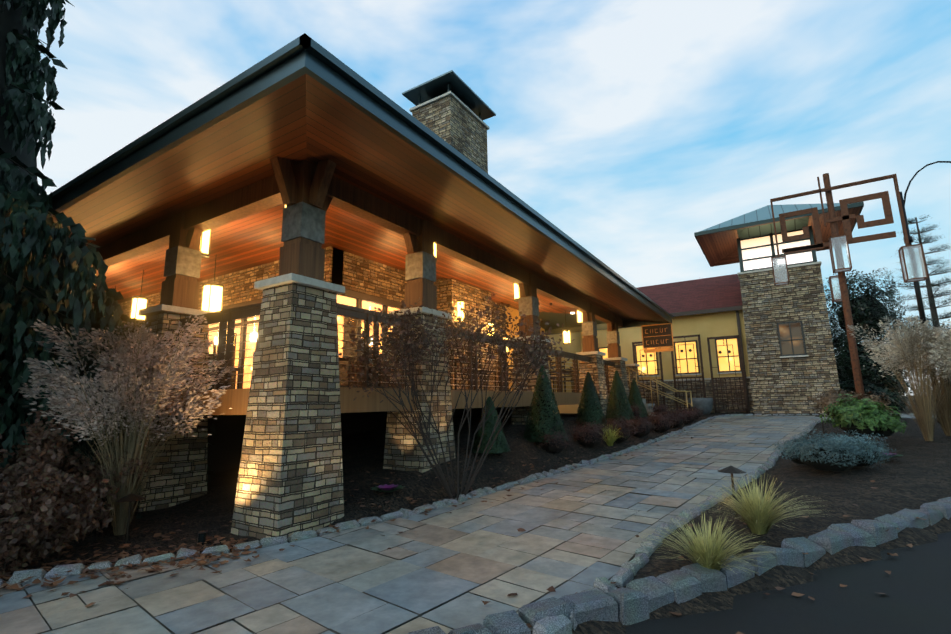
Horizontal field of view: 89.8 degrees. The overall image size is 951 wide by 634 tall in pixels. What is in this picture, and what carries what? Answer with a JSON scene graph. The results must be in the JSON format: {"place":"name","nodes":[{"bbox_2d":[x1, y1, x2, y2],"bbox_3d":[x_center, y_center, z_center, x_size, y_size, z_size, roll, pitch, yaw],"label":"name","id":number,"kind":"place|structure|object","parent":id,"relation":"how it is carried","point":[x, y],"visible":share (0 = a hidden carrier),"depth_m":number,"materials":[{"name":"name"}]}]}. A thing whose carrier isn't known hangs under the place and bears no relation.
{"place":"outdoors","nodes":[
{"label":"outdoors","id":0,"kind":"place"},
{"bbox_2d":[209,295,390,344],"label":"dining room ceiling","id":1,"kind":"structure","parent":0,"point":[349,301],"depth_m":14.92,"materials":[{"name":"white paint"}]},
{"bbox_2d":[214,326,372,344],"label":"dining room pendants","id":2,"kind":"object","parent":1,"relation":"hanging from","point":[251,336],"depth_m":12.30,"materials":[{"name":"white glass"}]},
{"bbox_2d":[209,308,399,388],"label":"dining room walls","id":3,"kind":"structure","parent":0,"point":[248,361],"depth_m":20.17,"materials":[{"name":"beige paint"}]},
{"bbox_2d":[325,204,576,313],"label":"ceiling","id":4,"kind":"structure","parent":0,"point":[348,232],"depth_m":10.20,"materials":[{"name":"brown wood"}]},
{"bbox_2d":[0,415,949,633],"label":"flagstone path","id":5,"kind":"structure","parent":0,"point":[406,583],"depth_m":3.86,"materials":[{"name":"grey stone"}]},
{"bbox_2d":[3,395,950,633],"bbox_3d":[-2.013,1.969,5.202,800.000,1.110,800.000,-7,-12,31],"label":"ground","id":6,"kind":"structure","parent":0,"point":[917,475],"depth_m":5.67,"materials":[{"name":"soil"}]},
{"bbox_2d":[0,0,36,453],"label":"weeping cedar","id":7,"kind":"object","parent":6,"relation":"on","point":[10,19],"visible":0.17,"depth_m":6.46,"materials":[{"name":"green plant"}]},
{"bbox_2d":[0,399,150,577],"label":"ninebark shrubs","id":8,"kind":"object","parent":6,"relation":"on","point":[63,505],"depth_m":4.25,"materials":[{"name":"brown plant"}]},
{"bbox_2d":[0,0,218,518],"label":"weeping cedar","id":9,"kind":"object","parent":6,"relation":"on","point":[64,270],"depth_m":5.52,"materials":[{"name":"green plant"}]},
{"bbox_2d":[18,315,236,535],"bbox_3d":[-4.298,1.222,5.795,3.005,2.407,2.005,-10,-14,42],"label":"shrub","id":10,"kind":"object","parent":6,"relation":"on","point":[69,400],"depth_m":5.24,"materials":[{"name":"beige plant"}]},
{"bbox_2d":[197,420,563,544],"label":"uplight cans","id":11,"kind":"object","parent":6,"relation":"on","point":[201,537],"visible":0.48,"depth_m":4.57,"materials":[{"name":"grey metal"}]},
{"bbox_2d":[132,282,629,538],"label":"stone porch piers","id":12,"kind":"structure","parent":6,"relation":"on","point":[290,480],"depth_m":5.31,"materials":[{"name":"beige stone"}]},
{"bbox_2d":[91,157,622,357],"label":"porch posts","id":13,"kind":"object","parent":12,"relation":"on","point":[320,185],"visible":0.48,"depth_m":7.04,"materials":[{"name":"brown wood"}]},
{"bbox_2d":[121,303,614,392],"bbox_3d":[-5.049,1.968,14.604,15.088,1.045,12.678,-7,-12,31],"label":"porch railing","id":14,"kind":"object","parent":12,"relation":"attached to","point":[221,317],"visible":0.38,"depth_m":6.39,"materials":[{"name":"brown wood"}]},
{"bbox_2d":[182,316,611,389],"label":"porch railing cables","id":15,"kind":"object","parent":14,"relation":"attached to","point":[371,359],"visible":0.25,"depth_m":6.36,"materials":[{"name":"grey metal"}]},
{"bbox_2d":[139,273,626,360],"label":"pier caps","id":16,"kind":"object","parent":12,"relation":"on","point":[293,278],"visible":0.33,"depth_m":6.61,"materials":[{"name":"stone"}]},
{"bbox_2d":[518,310,634,329],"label":"stone wall","id":17,"kind":"structure","parent":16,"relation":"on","point":[554,319],"depth_m":17.78,"materials":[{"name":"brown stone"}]},
{"bbox_2d":[92,203,329,304],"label":"ceiling","id":18,"kind":"structure","parent":17,"relation":"on","point":[249,241],"depth_m":9.97,"materials":[{"name":"brown wood"}]},
{"bbox_2d":[94,205,581,352],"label":"lantern frames","id":19,"kind":"structure","parent":17,"relation":"on","point":[205,255],"depth_m":10.17,"materials":[{"name":"black metal"}]},
{"bbox_2d":[131,205,581,350],"bbox_3d":[-3.645,0.182,13.501,11.170,1.270,11.765,-7,-12,31],"label":"lantern glass","id":20,"kind":"object","parent":19,"relation":"in","point":[215,298],"visible":0.17,"depth_m":9.33,"materials":[{"name":"white glass"}]},
{"bbox_2d":[57,202,619,343],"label":"post collars","id":21,"kind":"object","parent":17,"relation":"attached to","point":[304,220],"visible":0.73,"depth_m":7.07,"materials":[{"name":"brown wood"}]},
{"bbox_2d":[34,33,673,334],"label":"roof fascia","id":22,"kind":"structure","parent":17,"relation":"on","point":[299,56],"depth_m":4.78,"materials":[{"name":"grey metal"}]},
{"bbox_2d":[44,74,306,256],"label":"soffit","id":23,"kind":"structure","parent":22,"relation":"on","point":[240,149],"depth_m":5.58,"materials":[{"name":"brown wood"}]},
{"bbox_2d":[306,74,667,321],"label":"soffit","id":24,"kind":"structure","parent":22,"relation":"on","point":[363,151],"depth_m":6.42,"materials":[{"name":"brown wood"}]},
{"bbox_2d":[641,323,673,352],"bbox_3d":[6.157,0.715,16.150,0.990,0.940,0.060,-7,-12,31],"label":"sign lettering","id":25,"kind":"object","parent":24,"relation":"hanging from","point":[657,349],"visible":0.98,"depth_m":16.09},
{"bbox_2d":[642,324,672,347],"bbox_3d":[6.161,0.647,16.171,0.950,0.760,0.040,-7,-12,31],"label":"hanging sign","id":26,"kind":"object","parent":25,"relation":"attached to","point":[658,338],"depth_m":16.14,"materials":[{"name":"brown wood"}]},
{"bbox_2d":[371,484,405,492],"bbox_3d":[-1.077,2.102,5.840,0.434,0.074,0.435,-7,-12,31],"label":"kale","id":27,"kind":"object","parent":6,"relation":"on","point":[387,488],"visible":1,"depth_m":5.86,"materials":[{"name":"purple plant"}]},
{"bbox_2d":[338,292,573,499],"bbox_3d":[-0.337,0.967,6.328,3.148,2.763,3.294,-7,-12,31],"label":"viburnum shrub","id":28,"kind":"object","parent":6,"relation":"on","point":[412,332],"depth_m":6.08,"materials":[{"name":"brown plant"}]},
{"bbox_2d":[0,417,925,633],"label":"fallen leaves","id":29,"kind":"object","parent":6,"relation":"on","point":[122,554],"visible":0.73,"depth_m":4.14,"materials":[{"name":"brown plant"}]},
{"bbox_2d":[0,413,936,633],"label":"cobble edging","id":30,"kind":"object","parent":6,"relation":"on","point":[621,577],"visible":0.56,"depth_m":4.53,"materials":[{"name":"stone"}]},
{"bbox_2d":[115,401,827,542],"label":"bronze path lights","id":31,"kind":"object","parent":6,"relation":"on","point":[131,497],"visible":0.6,"depth_m":4.70,"materials":[{"name":"brown metal"}]},
{"bbox_2d":[57,354,950,573],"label":"ornamental grass","id":32,"kind":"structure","parent":6,"relation":"on","point":[709,554],"depth_m":4.90,"materials":[{"name":"plant"}]},
{"bbox_2d":[472,365,648,453],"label":"conical shrubs","id":33,"kind":"object","parent":6,"relation":"on","point":[546,384],"depth_m":8.98,"materials":[{"name":"green plant"}]},
{"bbox_2d":[536,402,703,452],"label":"low shrubs","id":34,"kind":"object","parent":6,"relation":"on","point":[659,416],"depth_m":10.66,"materials":[{"name":"plant"}]},
{"bbox_2d":[626,366,640,392],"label":"stair end pier","id":35,"kind":"structure","parent":6,"relation":"on","point":[632,375],"depth_m":17.61,"materials":[{"name":"stone"}]},
{"bbox_2d":[625,364,639,366],"bbox_3d":[5.769,1.824,17.932,0.620,0.080,0.620,-7,-12,31],"label":"pier cap","id":36,"kind":"object","parent":35,"relation":"on","point":[637,365],"visible":0.57,"depth_m":17.64,"materials":[{"name":"beige stone"}]},
{"bbox_2d":[558,310,749,412],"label":"stucco wall","id":37,"kind":"structure","parent":6,"relation":"on","point":[716,324],"depth_m":19.89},
{"bbox_2d":[640,378,753,412],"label":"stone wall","id":38,"kind":"structure","parent":37,"relation":"attached to","point":[672,402],"depth_m":19.27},
{"bbox_2d":[640,377,749,381],"bbox_3d":[7.839,2.709,20.298,6.860,0.060,0.100,-7,-12,31],"label":"wall cap","id":39,"kind":"object","parent":38,"relation":"on","point":[689,379],"visible":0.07,"depth_m":19.71,"materials":[{"name":"stone"}]},
{"bbox_2d":[598,320,806,375],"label":"window frames","id":40,"kind":"structure","parent":37,"relation":"attached to","point":[728,356],"depth_m":19.21,"materials":[{"name":"brown wood"}]},
{"bbox_2d":[599,339,739,374],"bbox_3d":[8.059,1.781,20.360,5.570,1.260,0.001,-7,-12,31],"label":"window glass","id":41,"kind":"object","parent":40,"relation":"attached to","point":[723,364],"visible":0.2,"depth_m":19.85,"materials":[{"name":"yellow"}]},
{"bbox_2d":[779,322,803,354],"bbox_3d":[11.381,0.779,17.201,0.660,1.120,0.001,-7,-12,31],"label":"tower window glass","id":42,"kind":"object","parent":40,"relation":"attached to","point":[796,333],"visible":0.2,"depth_m":17.20,"materials":[{"name":"glass"}]},
{"bbox_2d":[639,355,807,376],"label":"window sills","id":43,"kind":"structure","parent":37,"relation":"attached to","point":[727,372],"depth_m":18.99,"materials":[{"name":"grey stone"}]},
{"bbox_2d":[641,399,672,415],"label":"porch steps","id":44,"kind":"structure","parent":6,"relation":"on","point":[648,406],"depth_m":16.18,"materials":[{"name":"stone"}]},
{"bbox_2d":[627,367,692,408],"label":"stair handrails","id":45,"kind":"object","parent":6,"relation":"on","point":[651,388],"visible":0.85,"depth_m":16.46,"materials":[{"name":"gold metal"}]},
{"bbox_2d":[408,497,950,633],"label":"kerb cobbles","id":46,"kind":"object","parent":6,"relation":"on","point":[636,601],"visible":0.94,"depth_m":3.32,"materials":[{"name":"stone"}]},
{"bbox_2d":[632,334,747,412],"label":"corten trellises","id":47,"kind":"object","parent":6,"relation":"on","point":[703,379],"visible":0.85,"depth_m":19.08,"materials":[{"name":"metal"}]},
{"bbox_2d":[688,398,712,414],"bbox_3d":[8.701,3.446,18.431,0.880,0.640,0.880,-7,-12,31],"label":"planter pot","id":48,"kind":"object","parent":6,"relation":"on","point":[706,404],"visible":0.73,"depth_m":18.09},
{"bbox_2d":[669,306,749,412],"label":"building trim","id":49,"kind":"structure","parent":6,"relation":"on","point":[714,310],"depth_m":18.99,"materials":[{"name":"brown"}]},
{"bbox_2d":[637,274,741,312],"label":"back roof shingles","id":50,"kind":"object","parent":49,"relation":"on","point":[706,293],"depth_m":22.02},
{"bbox_2d":[739,264,839,413],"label":"stone tower","id":51,"kind":"structure","parent":6,"relation":"on","point":[790,385],"depth_m":17.25,"materials":[{"name":"grey stone"}]},
{"bbox_2d":[737,226,816,271],"bbox_3d":[11.922,-2.322,18.972,2.430,1.430,2.480,-7,-12,31],"label":"window frame","id":52,"kind":"object","parent":51,"relation":"on","point":[772,244],"visible":0.5,"depth_m":18.04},
{"bbox_2d":[741,230,812,270],"bbox_3d":[11.922,-2.327,18.973,2.310,1.360,2.360,-7,-12,31],"label":"window glass","id":53,"kind":"object","parent":52,"relation":"attached to","point":[767,262],"visible":0.29,"depth_m":18.12,"materials":[{"name":"white glass"}]},
{"bbox_2d":[694,202,863,266],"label":"roof fascia","id":54,"kind":"structure","parent":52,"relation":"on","point":[766,221],"depth_m":17.25,"materials":[{"name":"brown wood"}]},
{"bbox_2d":[696,230,738,265],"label":"roof soffit","id":55,"kind":"structure","parent":54,"relation":"on","point":[717,247],"depth_m":19.86,"materials":[{"name":"brown wood"}]},
{"bbox_2d":[737,228,744,235],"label":"tower roof","id":56,"kind":"structure","parent":54,"relation":"on","point":[739,231],"depth_m":20.53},
{"bbox_2d":[712,238,828,265],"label":"roof soffit","id":57,"kind":"structure","parent":54,"relation":"on","point":[732,257],"depth_m":21.70,"materials":[{"name":"brown wood"}]},
{"bbox_2d":[738,219,807,238],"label":"soffit","id":58,"kind":"structure","parent":54,"relation":"on","point":[767,229],"depth_m":20.27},
{"bbox_2d":[699,202,857,231],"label":"tower roof","id":59,"kind":"structure","parent":54,"relation":"on","point":[763,213],"depth_m":17.99,"materials":[{"name":"metal"}]},
{"bbox_2d":[797,217,808,224],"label":"soffit","id":60,"kind":"structure","parent":54,"relation":"on","point":[804,220],"depth_m":19.35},
{"bbox_2d":[808,206,861,241],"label":"roof soffit","id":61,"kind":"structure","parent":54,"relation":"on","point":[826,234],"depth_m":17.83,"materials":[{"name":"brown wood"}]},
{"bbox_2d":[737,261,821,280],"bbox_3d":[11.934,-1.624,18.847,2.650,0.070,2.700,-7,-12,31],"label":"stone cap","id":62,"kind":"object","parent":51,"relation":"on","point":[790,266],"visible":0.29,"depth_m":17.56,"materials":[{"name":"grey stone"}]},
{"bbox_2d":[770,428,895,470],"bbox_3d":[4.904,1.810,6.583,1.451,0.568,1.617,-7,-12,31],"label":"low shrub","id":63,"kind":"object","parent":6,"relation":"on","point":[848,444],"depth_m":6.31,"materials":[{"name":"teal plant"}]},
{"bbox_2d":[770,173,908,398],"bbox_3d":[8.214,-0.425,10.590,2.315,5.900,0.455,-7,-12,31],"label":"corten sculpture","id":64,"kind":"object","parent":6,"relation":"on","point":[845,217],"visible":0.83,"depth_m":10.64,"materials":[{"name":"brown metal"}]},
{"bbox_2d":[771,227,927,302],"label":"sculpture lantern frames","id":65,"kind":"structure","parent":64,"relation":"attached to","point":[850,268],"depth_m":10.47,"materials":[{"name":"metal"}]},
{"bbox_2d":[772,236,925,300],"bbox_3d":[8.222,-1.073,10.704,2.585,1.305,0.750,-7,-12,31],"label":"glass lantern sculpture","id":66,"kind":"object","parent":65,"relation":"attached to","point":[914,261],"visible":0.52,"depth_m":10.44,"materials":[{"name":"white glass"}]},
{"bbox_2d":[809,385,894,416],"bbox_3d":[7.859,1.823,10.041,1.384,0.784,1.252,-7,-12,31],"label":"shrub","id":67,"kind":"object","parent":6,"relation":"on","point":[826,400],"depth_m":10.07,"materials":[{"name":"plant"}]},
{"bbox_2d":[819,394,906,437],"bbox_3d":[6.827,1.740,8.425,1.254,0.778,1.317,-7,-12,31],"label":"pieris shrub","id":68,"kind":"object","parent":6,"relation":"on","point":[846,412],"depth_m":8.19,"materials":[{"name":"green plant"}]},
{"bbox_2d":[823,267,931,410],"bbox_3d":[15.108,0.981,18.778,3.704,6.016,3.770,-7,-12,31],"label":"holly","id":69,"kind":"object","parent":6,"relation":"on","point":[841,339],"depth_m":18.06,"materials":[{"name":"green plant"}]},
{"bbox_2d":[881,452,903,457],"bbox_3d":[6.112,2.057,7.089,0.394,0.068,0.395,-7,-12,31],"label":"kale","id":70,"kind":"object","parent":6,"relation":"on","point":[896,455],"visible":0.4,"depth_m":7.01,"materials":[{"name":"plant"}]},
{"bbox_2d":[847,316,950,440],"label":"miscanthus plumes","id":71,"kind":"object","parent":6,"relation":"on","point":[933,347],"depth_m":9.01,"materials":[{"name":"beige plant"}]},
{"bbox_2d":[893,214,950,400],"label":"pine","id":72,"kind":"object","parent":6,"relation":"on","point":[940,270],"depth_m":25.23,"materials":[{"name":"green plant"}]},
{"bbox_2d":[900,161,950,422],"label":"street lamp post","id":73,"kind":"object","parent":6,"relation":"on","point":[919,300],"visible":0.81,"depth_m":12.39,"materials":[{"name":"black metal"}]},
{"bbox_2d":[906,319,950,389],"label":"evergreen bush","id":74,"kind":"object","parent":6,"relation":"on","point":[936,371],"visible":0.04,"depth_m":19.39,"materials":[{"name":"green plant"}]},
{"bbox_3d":[-4.507,3.646,15.221,15.000,1.940,14.620,-7,-12,31],"label":"under deck framing","id":75,"kind":"object","parent":6,"relation":"on","visible":0},
{"bbox_2d":[118,247,506,390],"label":"stone wall","id":76,"kind":"structure","parent":75,"relation":"on","point":[350,271],"depth_m":11.21,"materials":[{"name":"brown stone"}]},
{"bbox_2d":[120,289,403,388],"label":"door frames","id":77,"kind":"structure","parent":76,"relation":"attached to","point":[359,297],"depth_m":11.01,"materials":[{"name":"brown"}]},
{"bbox_2d":[210,317,258,388],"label":"front glazing","id":78,"kind":"structure","parent":77,"relation":"in","point":[237,346],"depth_m":11.20,"materials":[{"name":"yellow glass"}]},
{"bbox_2d":[339,296,390,383],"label":"glazing","id":79,"kind":"structure","parent":77,"relation":"in","point":[353,345],"depth_m":10.23,"materials":[{"name":"glass"}]},
{"bbox_2d":[163,387,610,414],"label":"deck rim beams","id":80,"kind":"structure","parent":75,"relation":"on","point":[236,400],"depth_m":6.22,"materials":[{"name":"brown wood"}]},
{"bbox_2d":[412,95,492,390],"bbox_3d":[-0.670,-1.765,13.708,1.350,8.520,2.000,-7,-12,31],"label":"chimney stone","id":81,"kind":"object","parent":75,"relation":"on","point":[453,122],"visible":0.36,"depth_m":13.36,"materials":[{"name":"grey stone"}]},
{"bbox_2d":[402,70,495,129],"bbox_3d":[-0.750,-6.228,14.509,1.790,0.550,2.440,-7,-12,31],"label":"chimney cap","id":82,"kind":"object","parent":81,"relation":"on","point":[452,81],"depth_m":13.91,"materials":[{"name":"grey metal"}]},
{"bbox_2d":[505,306,580,391],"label":"stucco wall","id":83,"kind":"structure","parent":75,"relation":"on","point":[574,346],"depth_m":20.04,"materials":[{"name":"beige paint"}]},
{"bbox_2d":[33,0,950,395],"label":"sky","id":84,"kind":"structure","parent":0,"point":[635,128],"materials":[{"name":"blue"}]},
{"bbox_2d":[717,213,822,232],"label":"roof fascia","id":85,"kind":"structure","parent":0,"point":[769,223],"depth_m":17.84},
{"bbox_2d":[626,532,950,633],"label":"asphalt road","id":86,"kind":"structure","parent":0,"point":[914,586],"depth_m":3.14,"materials":[{"name":"grey asphalt"}]},
{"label":"deck floor","id":87,"kind":"structure","parent":0,"visible":0},
{"bbox_2d":[209,317,392,388],"bbox_3d":[-6.622,1.536,15.314,11.776,2.500,5.300,-7,-12,31],"label":"dining room furniture","id":88,"kind":"object","parent":87,"relation":"on","point":[347,346],"depth_m":13.07,"materials":[{"name":"brown wood"}]},
{"bbox_2d":[208,342,578,392],"bbox_3d":[-1.901,1.840,13.854,8.053,0.921,12.653,-7,-12,31],"label":"deck furniture","id":89,"kind":"object","parent":87,"relation":"on","point":[213,357],"visible":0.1,"depth_m":10.73,"materials":[{"name":"brown"}]}
]}

